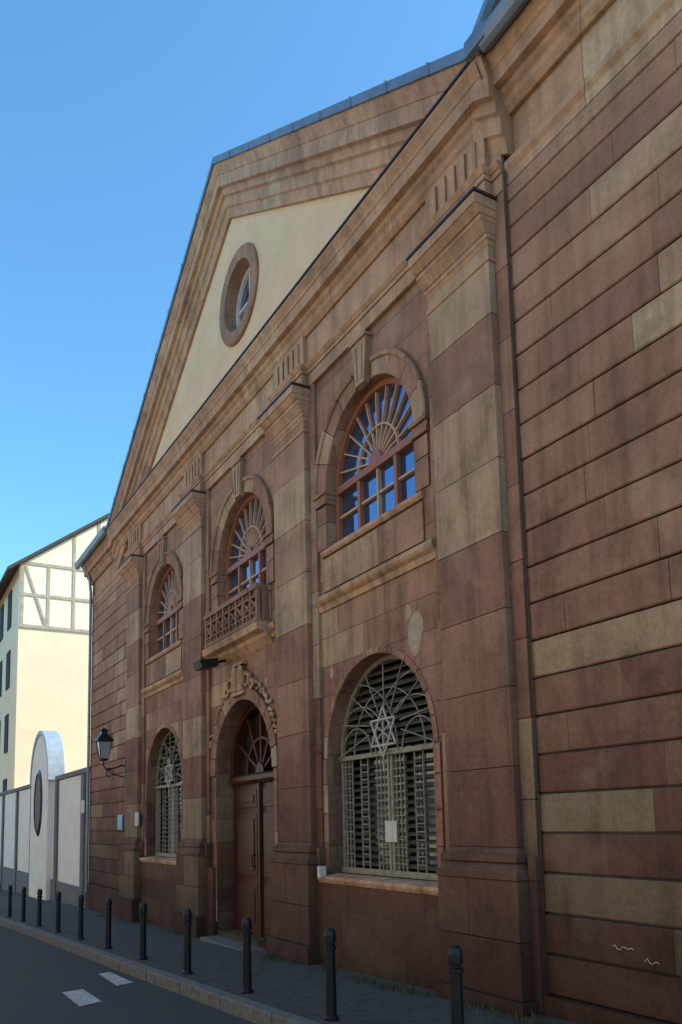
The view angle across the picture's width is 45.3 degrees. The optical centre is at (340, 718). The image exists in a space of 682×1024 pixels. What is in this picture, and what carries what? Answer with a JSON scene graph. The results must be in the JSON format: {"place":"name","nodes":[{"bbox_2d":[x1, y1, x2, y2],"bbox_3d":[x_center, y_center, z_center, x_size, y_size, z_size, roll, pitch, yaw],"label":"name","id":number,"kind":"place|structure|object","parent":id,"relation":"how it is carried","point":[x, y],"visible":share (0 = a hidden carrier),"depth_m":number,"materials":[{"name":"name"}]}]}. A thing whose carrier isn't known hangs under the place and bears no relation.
{"place":"outdoors","nodes":[
{"label":"outdoors","id":0,"kind":"place"},
{"bbox_2d":[0,925,254,1023],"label":"road","id":1,"kind":"structure","parent":0,"point":[38,977],"depth_m":8.12,"materials":[{"name":"grey asphalt"}]},
{"bbox_2d":[62,972,131,1005],"bbox_3d":[-2.540,2.813,8.562,0.598,0.058,2.063,-1,-7,1],"label":"road marking","id":2,"kind":"object","parent":1,"relation":"on","point":[81,997],"visible":1,"depth_m":8.21,"materials":[{"name":"paint"}]},
{"bbox_2d":[0,0,483,579],"label":"sky","id":3,"kind":"structure","parent":0,"point":[115,115],"materials":[{"name":"blue"}]},
{"bbox_2d":[0,889,579,1023],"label":"pavement","id":4,"kind":"structure","parent":0,"point":[298,990],"depth_m":8.08,"materials":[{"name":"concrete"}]},
{"bbox_2d":[7,885,12,916],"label":"bollard","id":5,"kind":"object","parent":4,"relation":"on","point":[10,889],"visible":1,"depth_m":17.09,"materials":[{"name":"black metal"}]},
{"bbox_2d":[20,887,25,921],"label":"bollard","id":6,"kind":"object","parent":4,"relation":"on","point":[23,905],"visible":1,"depth_m":15.86,"materials":[{"name":"black metal"}]},
{"bbox_2d":[36,889,41,926],"bbox_3d":[-5.415,3.389,14.658,0.110,0.660,0.110,3,-8,-30],"label":"bollard","id":7,"kind":"object","parent":4,"relation":"on","point":[39,906],"visible":1,"depth_m":14.63,"materials":[{"name":"black metal"}]},
{"bbox_2d":[54,891,60,932],"bbox_3d":[-4.652,3.175,13.430,0.110,0.660,0.110,3,-8,-30],"label":"bollard","id":8,"kind":"object","parent":4,"relation":"on","point":[58,912],"visible":1,"depth_m":13.40,"materials":[{"name":"black metal"}]},
{"bbox_2d":[77,894,83,939],"bbox_3d":[-3.889,2.962,12.201,0.110,0.660,0.110,3,-8,-30],"label":"bollard","id":9,"kind":"object","parent":4,"relation":"on","point":[80,915],"visible":1,"depth_m":12.17,"materials":[{"name":"black metal"}]},
{"bbox_2d":[104,898,111,948],"bbox_3d":[-3.127,2.748,10.973,0.110,0.660,0.110,3,-8,-30],"label":"bollard","id":10,"kind":"object","parent":4,"relation":"on","point":[108,905],"visible":1,"depth_m":10.94,"materials":[{"name":"black metal"}]},
{"bbox_2d":[138,903,147,959],"bbox_3d":[-2.364,2.534,9.745,0.110,0.660,0.110,3,-8,-30],"label":"bollard","id":11,"kind":"object","parent":4,"relation":"on","point":[142,916],"visible":1,"depth_m":9.71,"materials":[{"name":"black metal"}]},
{"bbox_2d":[182,909,192,974],"bbox_3d":[-1.601,2.320,8.517,0.110,0.660,0.110,3,-8,-30],"label":"bollard","id":12,"kind":"object","parent":4,"relation":"on","point":[187,917],"visible":1,"depth_m":8.49,"materials":[{"name":"black metal"}]},
{"bbox_2d":[200,935,264,950],"bbox_3d":[-1.214,3.085,10.805,0.680,0.240,1.940,3,-8,-30],"label":"door step","id":13,"kind":"object","parent":4,"relation":"on","point":[224,941],"depth_m":10.92,"materials":[{"name":"grey stone"}]},
{"bbox_2d":[241,917,253,993],"bbox_3d":[-0.839,2.107,7.288,0.110,0.660,0.110,3,-8,-30],"label":"bollard","id":14,"kind":"object","parent":4,"relation":"on","point":[247,969],"visible":1,"depth_m":7.26,"materials":[{"name":"black metal"}]},
{"bbox_2d":[141,862,441,989],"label":"plinth","id":15,"kind":"structure","parent":4,"relation":"on","point":[389,935],"depth_m":7.97,"materials":[{"name":"stone"}]},
{"bbox_2d":[145,283,447,949],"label":"bay walls","id":16,"kind":"structure","parent":4,"relation":"on","point":[353,629],"depth_m":9.09,"materials":[{"name":"stone"}]},
{"bbox_2d":[155,566,178,654],"bbox_3d":[-3.029,-1.949,14.552,0.070,1.580,1.740,3,-8,-30],"label":"window frame","id":17,"kind":"object","parent":16,"relation":"attached to","point":[164,619],"visible":0.58,"depth_m":14.82,"materials":[{"name":"paint"}]},
{"bbox_2d":[157,570,178,645],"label":"window muntins","id":18,"kind":"object","parent":17,"relation":"attached to","point":[172,597],"depth_m":14.57,"materials":[{"name":"paint"}]},
{"bbox_2d":[154,730,181,853],"bbox_3d":[-2.936,1.261,14.165,0.072,2.130,1.903,3,-8,-30],"label":"ground window grille","id":19,"kind":"object","parent":16,"relation":"attached to","point":[169,822],"visible":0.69,"depth_m":14.29,"materials":[{"name":"grey metal"}]},
{"bbox_2d":[164,758,173,796],"bbox_3d":[-2.985,1.014,14.171,0.023,0.664,0.466,3,-8,-30],"label":"star of david","id":20,"kind":"object","parent":19,"relation":"attached to","point":[169,765],"visible":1,"depth_m":14.17,"materials":[{"name":"metal"}]},
{"bbox_2d":[155,730,181,857],"bbox_3d":[-2.915,1.272,14.176,0.060,2.230,1.980,3,-8,-30],"label":"ground window frame","id":21,"kind":"object","parent":16,"relation":"in","point":[173,854],"visible":0.56,"depth_m":14.43,"materials":[{"name":"brown wood"}]},
{"bbox_2d":[159,735,181,850],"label":"ground window slats","id":22,"kind":"object","parent":21,"relation":"in","point":[175,769],"visible":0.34,"depth_m":14.53,"materials":[{"name":"grey metal"}]},
{"bbox_2d":[159,570,178,651],"bbox_3d":[-2.990,-1.948,14.575,0.020,1.580,1.740,3,-8,-30],"label":"window glass","id":23,"kind":"object","parent":16,"relation":"attached to","point":[162,607],"visible":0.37,"depth_m":14.92,"materials":[{"name":"blue glass"}]},
{"bbox_2d":[163,737,181,857],"bbox_3d":[-2.793,1.293,14.243,0.020,2.260,1.980,3,-8,-30],"label":"window grille","id":24,"kind":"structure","parent":16,"relation":"in","point":[179,788],"depth_m":14.63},
{"bbox_2d":[192,658,225,670],"bbox_3d":[-1.840,-0.774,11.555,0.450,0.174,0.300,3,-8,-30],"label":"flood lamp","id":25,"kind":"object","parent":16,"relation":"attached to","point":[205,664],"visible":1,"depth_m":11.42,"materials":[{"name":"black metal"}]},
{"bbox_2d":[202,621,272,669],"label":"balcony slab","id":26,"kind":"structure","parent":16,"relation":"attached to","point":[255,636],"depth_m":10.99,"materials":[{"name":"beige stone"}]},
{"bbox_2d":[204,582,270,648],"bbox_3d":[-1.463,-1.384,11.275,0.215,0.498,1.913,3,-8,-30],"label":"balcony balustrade","id":27,"kind":"object","parent":16,"relation":"attached to","point":[256,591],"visible":1,"depth_m":10.98,"materials":[{"name":"brown stone"}]},
{"bbox_2d":[209,661,276,747],"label":"carved cartouche","id":28,"kind":"object","parent":16,"relation":"attached to","point":[240,680],"visible":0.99,"depth_m":11.06,"materials":[{"name":"stone"}]},
{"bbox_2d":[225,494,266,600],"bbox_3d":[-1.284,-2.366,11.512,0.070,1.580,1.740,3,-8,-30],"label":"window frame","id":29,"kind":"object","parent":16,"relation":"attached to","point":[251,554],"visible":0.56,"depth_m":11.76,"materials":[{"name":"paint"}]},
{"bbox_2d":[228,499,265,593],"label":"window muntins","id":30,"kind":"object","parent":29,"relation":"attached to","point":[253,534],"depth_m":11.48,"materials":[{"name":"paint"}]},
{"bbox_2d":[231,499,265,597],"bbox_3d":[-1.244,-2.364,11.534,0.020,1.580,1.740,3,-8,-30],"label":"window glass","id":31,"kind":"object","parent":16,"relation":"attached to","point":[234,576],"visible":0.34,"depth_m":11.76,"materials":[{"name":"blue glass"}]},
{"bbox_2d":[229,703,274,937],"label":"door leaves","id":32,"kind":"object","parent":16,"relation":"attached to","point":[254,805],"visible":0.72,"depth_m":11.29,"materials":[{"name":"brown wood"}]},
{"bbox_2d":[242,713,274,774],"bbox_3d":[-0.974,1.468,11.165,0.040,3.446,1.980,3,-8,-30],"label":"window glass","id":33,"kind":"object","parent":16,"relation":"attached to","point":[249,743],"depth_m":11.71,"materials":[{"name":"black glass"}]},
{"bbox_2d":[147,501,424,685],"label":"apron panels","id":34,"kind":"object","parent":16,"relation":"attached to","point":[396,536],"visible":0.73,"depth_m":8.46,"materials":[{"name":"stone"}]},
{"bbox_2d":[139,490,438,895],"bbox_3d":[-1.270,0.223,11.218,0.397,3.710,9.190,3,-8,-30],"label":"window sill","id":35,"kind":"structure","parent":16,"relation":"attached to","point":[423,553],"depth_m":8.28,"materials":[{"name":"stone"}]},
{"bbox_2d":[317,866,325,877],"bbox_3d":[-0.210,1.649,8.803,0.086,0.120,0.060,3,-8,-30],"label":"intercom box","id":36,"kind":"object","parent":35,"relation":"attached to","point":[321,871],"visible":1,"depth_m":8.78,"materials":[{"name":"plastic"}]},
{"bbox_2d":[143,330,444,920],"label":"archivolts","id":37,"kind":"object","parent":16,"relation":"attached to","point":[401,367],"visible":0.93,"depth_m":9.28,"materials":[{"name":"stone"}]},
{"bbox_2d":[124,138,507,558],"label":"entablature","id":38,"kind":"structure","parent":16,"relation":"on","point":[383,285],"depth_m":9.04,"materials":[{"name":"stone"}]},
{"bbox_2d":[106,54,513,569],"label":"raking cornice","id":39,"kind":"structure","parent":38,"relation":"on","point":[357,148],"depth_m":10.34,"materials":[{"name":"stone"}]},
{"bbox_2d":[105,48,484,531],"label":"zinc verge","id":40,"kind":"structure","parent":39,"relation":"on","point":[427,69],"depth_m":9.43,"materials":[{"name":"grey metal"}]},
{"bbox_2d":[265,604,423,685],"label":"plaster patches","id":41,"kind":"object","parent":16,"relation":"attached to","point":[415,630],"visible":1,"depth_m":7.65,"materials":[{"name":"beige paint"}]},
{"bbox_2d":[335,377,413,542],"bbox_3d":[0.382,-2.763,8.610,0.070,1.580,1.740,3,-8,-30],"label":"window frame","id":42,"kind":"object","parent":16,"relation":"attached to","point":[377,459],"visible":0.61,"depth_m":8.83,"materials":[{"name":"paint"}]},
{"bbox_2d":[340,384,414,519],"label":"window muntins","id":43,"kind":"object","parent":42,"relation":"attached to","point":[382,440],"depth_m":8.55,"materials":[{"name":"paint"}]},
{"bbox_2d":[342,385,414,537],"bbox_3d":[0.421,-2.761,8.632,0.020,1.580,1.740,3,-8,-30],"label":"window glass","id":44,"kind":"object","parent":16,"relation":"attached to","point":[350,522],"visible":0.33,"depth_m":8.70,"materials":[{"name":"blue glass"}]},
{"bbox_2d":[338,659,437,881],"bbox_3d":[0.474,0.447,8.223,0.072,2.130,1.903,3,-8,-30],"label":"ground window grille","id":45,"kind":"object","parent":16,"relation":"attached to","point":[401,702],"visible":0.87,"depth_m":8.27,"materials":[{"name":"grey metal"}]},
{"bbox_2d":[370,706,396,771],"bbox_3d":[0.426,0.200,8.229,0.023,0.664,0.466,3,-8,-30],"label":"star of david","id":46,"kind":"object","parent":45,"relation":"attached to","point":[383,730],"visible":1,"depth_m":8.22,"materials":[{"name":"metal"}]},
{"bbox_2d":[385,821,396,841],"bbox_3d":[0.497,1.120,8.126,0.010,0.210,0.210,3,-8,-30],"label":"paper notice","id":47,"kind":"object","parent":45,"relation":"attached to","point":[390,831],"visible":1,"depth_m":8.12,"materials":[{"name":"white paper"}]},
{"bbox_2d":[339,654,437,880],"bbox_3d":[0.496,0.458,8.234,0.060,2.230,1.980,3,-8,-30],"label":"ground window frame","id":48,"kind":"object","parent":16,"relation":"in","point":[393,871],"visible":0.62,"depth_m":8.28,"materials":[{"name":"grey metal"}]},
{"bbox_2d":[346,659,436,869],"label":"ground window slats","id":49,"kind":"object","parent":48,"relation":"attached to","point":[401,732],"visible":0.41,"depth_m":8.25,"materials":[{"name":"grey metal"}]},
{"bbox_2d":[324,928,338,1021],"bbox_3d":[-0.076,1.893,6.060,0.110,0.660,0.110,3,-8,-30],"label":"bollard","id":50,"kind":"object","parent":4,"relation":"on","point":[330,949],"visible":1,"depth_m":6.03,"materials":[{"name":"black metal"}]},
{"bbox_2d":[95,915,578,1023],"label":"grass weeds","id":51,"kind":"object","parent":4,"relation":"on","point":[389,985],"depth_m":7.03,"materials":[{"name":"plant"}]},
{"bbox_2d":[447,945,463,1023],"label":"bollard","id":52,"kind":"object","parent":4,"relation":"on","point":[455,962],"visible":1,"depth_m":4.82,"materials":[{"name":"black metal"}]},
{"bbox_3d":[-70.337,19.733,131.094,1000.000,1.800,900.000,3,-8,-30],"label":"ground","id":53,"kind":"structure","parent":0,"visible":0},
{"bbox_2d":[0,773,89,887],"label":"wall","id":54,"kind":"structure","parent":53,"relation":"on","point":[68,858],"depth_m":21.94,"materials":[{"name":"white paint"}]},
{"bbox_2d":[29,736,54,899],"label":"arched gate","id":55,"kind":"structure","parent":54,"relation":"attached to","point":[40,870],"depth_m":23.53,"materials":[{"name":"white paint"}]},
{"bbox_2d":[34,769,42,836],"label":"oval iron grille","id":56,"kind":"structure","parent":55,"relation":"attached to","point":[38,795],"depth_m":24.07,"materials":[{"name":"black metal"}]},
{"bbox_2d":[34,769,42,836],"bbox_3d":[-8.962,2.486,24.124,0.056,1.987,1.231,3,-8,-30],"label":"oval window frame","id":57,"kind":"structure","parent":55,"relation":"in","point":[39,772],"depth_m":23.80,"materials":[{"name":"black metal"}]},
{"bbox_2d":[30,730,64,784],"bbox_3d":[-8.795,1.131,24.406,0.460,1.550,3.099,3,-8,-30],"label":"arch coping","id":58,"kind":"object","parent":55,"relation":"on","point":[54,753],"visible":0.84,"depth_m":23.30,"materials":[{"name":"white stone"}]},
{"bbox_2d":[0,767,86,907],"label":"coping","id":59,"kind":"object","parent":54,"relation":"on","point":[16,879],"visible":0.51,"depth_m":22.22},
{"bbox_2d":[81,800,84,812],"bbox_3d":[-6.099,2.074,19.293,0.040,0.300,0.250,3,-8,-30],"label":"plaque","id":60,"kind":"object","parent":59,"relation":"attached to","point":[82,806],"visible":1,"depth_m":19.21,"materials":[{"name":"metal"}]},
{"bbox_2d":[0,566,91,792],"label":"walls","id":61,"kind":"structure","parent":53,"relation":"on","point":[47,690],"depth_m":33.06,"materials":[{"name":"paint"}]},
{"bbox_2d":[0,589,11,791],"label":"side windows","id":62,"kind":"structure","parent":61,"relation":"attached to","point":[6,720],"depth_m":34.61,"materials":[{"name":"black glass"}]},
{"bbox_2d":[0,513,108,599],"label":"roof","id":63,"kind":"structure","parent":61,"relation":"on","point":[8,575],"depth_m":33.71,"materials":[{"name":"tile"}]},
{"bbox_2d":[19,523,100,632],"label":"timbers","id":64,"kind":"object","parent":61,"relation":"attached to","point":[48,596],"visible":0.4,"depth_m":33.26,"materials":[{"name":"grey wood"}]},
{"bbox_2d":[18,519,107,633],"bbox_3d":[-7.904,-6.771,35.852,11.610,6.800,0.030,3,-8,-30],"label":"gable infill","id":65,"kind":"object","parent":61,"relation":"attached to","point":[61,554],"visible":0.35,"depth_m":33.56,"materials":[{"name":"paint"}]},
{"bbox_2d":[0,916,321,1023],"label":"kerb","id":66,"kind":"structure","parent":53,"relation":"on","point":[255,1012],"depth_m":8.13,"materials":[{"name":"stone"}]},
{"bbox_2d":[85,10,681,1023],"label":"rusticated wing","id":67,"kind":"structure","parent":53,"relation":"on","point":[595,212],"depth_m":5.68,"materials":[{"name":"brown stone"}]},
{"bbox_2d":[117,815,123,829],"bbox_3d":[-4.427,2.080,16.391,0.036,0.300,0.400,3,-8,-30],"label":"enamel street sign","id":68,"kind":"object","parent":67,"relation":"attached to","point":[120,822],"visible":1,"depth_m":16.32,"materials":[{"name":"metal"}]},
{"bbox_2d":[74,0,528,891],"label":"zinc roof edges","id":69,"kind":"object","parent":67,"relation":"on","point":[490,26],"visible":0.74,"depth_m":6.73,"materials":[{"name":"grey metal"}]},
{"bbox_2d":[116,191,548,1016],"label":"pilasters","id":70,"kind":"object","parent":67,"relation":"attached to","point":[492,905],"visible":0.85,"depth_m":6.93,"materials":[{"name":"stone"}]},
{"bbox_2d":[94,728,125,783],"bbox_3d":[-4.473,0.722,15.912,0.619,1.080,0.318,3,-8,-30],"label":"wall lantern","id":71,"kind":"object","parent":70,"relation":"attached to","point":[103,739],"depth_m":15.80,"materials":[{"name":"black metal"}]},
{"bbox_2d":[135,812,138,825],"bbox_3d":[-3.754,1.843,15.010,0.029,0.240,0.200,3,-8,-30],"label":"plaque","id":72,"kind":"object","parent":70,"relation":"attached to","point":[137,819],"visible":1,"depth_m":14.95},
{"bbox_2d":[118,191,496,594],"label":"pilaster capitals","id":73,"kind":"object","parent":70,"relation":"on","point":[456,242],"visible":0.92,"depth_m":7.33,"materials":[{"name":"stone"}]},
{"bbox_2d":[117,186,496,568],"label":"flashings","id":74,"kind":"object","parent":73,"relation":"on","point":[451,211],"visible":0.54,"depth_m":7.32,"materials":[{"name":"metal"}]},
{"bbox_2d":[81,0,681,606],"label":"cornice","id":75,"kind":"structure","parent":67,"relation":"on","point":[557,66],"depth_m":7.28,"materials":[{"name":"stone"}]},
{"bbox_2d":[152,188,368,468],"bbox_3d":[-1.713,-6.280,12.341,0.001,3.130,11.790,3,-8,-30],"label":"tympanum","id":76,"kind":"object","parent":75,"relation":"on","point":[289,243],"visible":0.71,"depth_m":11.33,"materials":[{"name":"beige paint"}]},
{"bbox_2d":[219,242,258,346],"bbox_3d":[-1.376,-6.175,11.992,0.350,1.399,1.399,3,-8,-30],"label":"oculus ring","id":77,"kind":"object","parent":76,"relation":"attached to","point":[245,257],"visible":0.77,"depth_m":12.07,"materials":[{"name":"brown stone"}]},
{"bbox_2d":[236,267,250,326],"bbox_3d":[-1.333,-6.172,12.017,0.050,1.100,1.100,3,-8,-30],"label":"oculus frame","id":78,"kind":"object","parent":77,"relation":"in","point":[247,275],"visible":0.31,"depth_m":12.32,"materials":[{"name":"white wood"}]},
{"bbox_2d":[240,278,248,321],"bbox_3d":[-1.302,-6.171,12.034,0.020,1.100,1.100,3,-8,-30],"label":"oculus glass","id":79,"kind":"object","parent":78,"relation":"in","point":[245,296],"visible":0.19,"depth_m":12.27,"materials":[{"name":"blue glass"}]},
{"bbox_2d":[106,61,469,528],"bbox_3d":[-1.795,-4.739,12.049,0.305,0.020,12.290,3,-8,-30],"label":"cornice flashing","id":80,"kind":"object","parent":75,"relation":"on","point":[458,75],"visible":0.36,"depth_m":8.92,"materials":[{"name":"grey metal"}]},
{"bbox_2d":[92,599,681,977],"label":"wing joint mortar","id":81,"kind":"object","parent":67,"relation":"attached to","point":[587,791],"visible":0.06,"depth_m":5.60,"materials":[{"name":"concrete"}]},
{"bbox_2d":[474,58,544,910],"bbox_3d":[1.293,-2.025,6.367,0.291,6.922,0.021,3,-8,-30],"label":"lightning cable","id":82,"kind":"object","parent":67,"relation":"attached to","point":[523,524],"visible":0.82,"depth_m":6.36,"materials":[{"name":"metal"}]},
{"bbox_2d":[612,945,658,963],"bbox_3d":[1.844,1.762,5.381,0.005,0.528,0.642,3,-8,-30],"label":"scratched graffiti","id":83,"kind":"object","parent":67,"relation":"attached to","point":[633,949],"visible":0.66,"depth_m":5.32,"materials":[{"name":"paint"}]},
{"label":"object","id":84,"kind":"object","parent":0,"visible":0},
{"bbox_2d":[491,0,500,12],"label":"roof","id":85,"kind":"structure","parent":84,"relation":"on","point":[497,2],"depth_m":7.84,"materials":[{"name":"tile"}]}
]}

